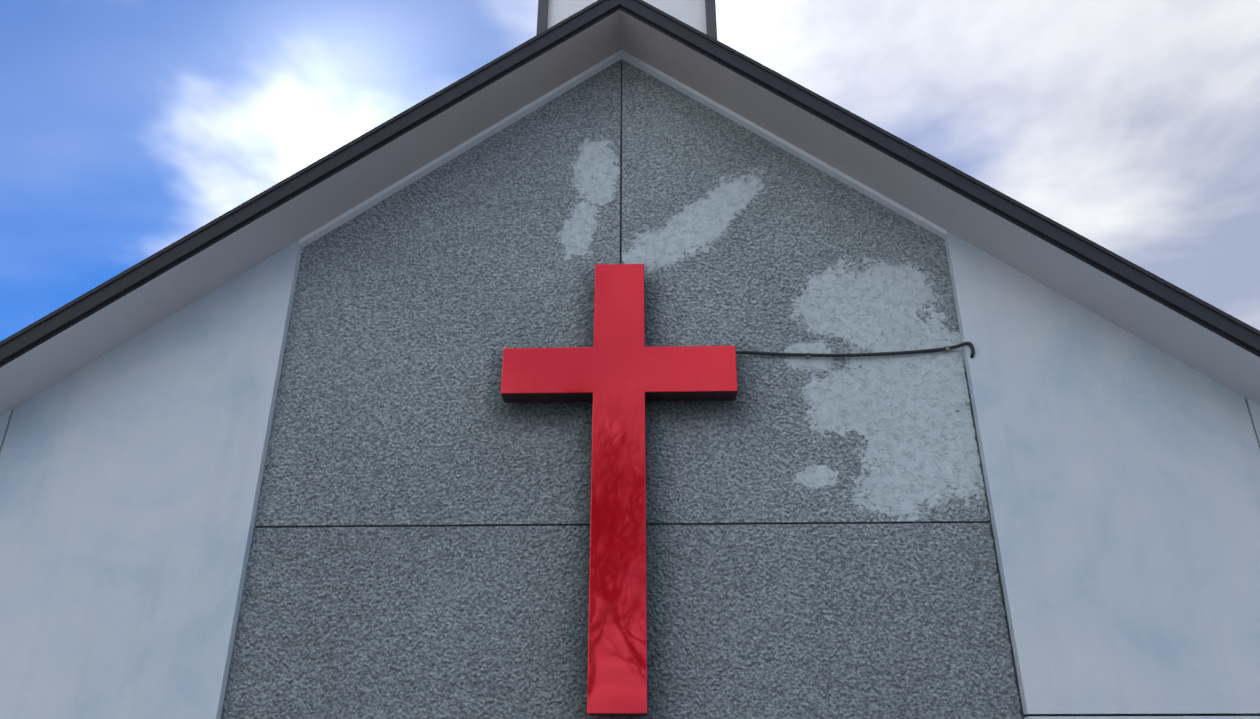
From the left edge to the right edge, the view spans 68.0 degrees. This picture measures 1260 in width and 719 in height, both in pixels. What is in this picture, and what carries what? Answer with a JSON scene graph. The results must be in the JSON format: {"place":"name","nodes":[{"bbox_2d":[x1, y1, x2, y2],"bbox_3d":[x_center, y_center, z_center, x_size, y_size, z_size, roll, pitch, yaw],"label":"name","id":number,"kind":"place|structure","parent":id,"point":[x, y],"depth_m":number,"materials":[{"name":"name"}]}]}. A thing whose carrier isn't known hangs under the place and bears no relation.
{"place":"outdoors","nodes":[
{"label":"outdoors","id":0,"kind":"place"},
{"bbox_2d":[0,0,1259,718],"bbox_3d":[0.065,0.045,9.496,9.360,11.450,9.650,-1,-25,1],"label":"church building","id":1,"kind":"structure","parent":0,"point":[624,360],"depth_m":4.38,"materials":[{"name":"grey"}]},
{"bbox_2d":[0,0,1259,340],"label":"sky","id":2,"kind":"structure","parent":0,"point":[128,128],"materials":[{"name":"blue"}]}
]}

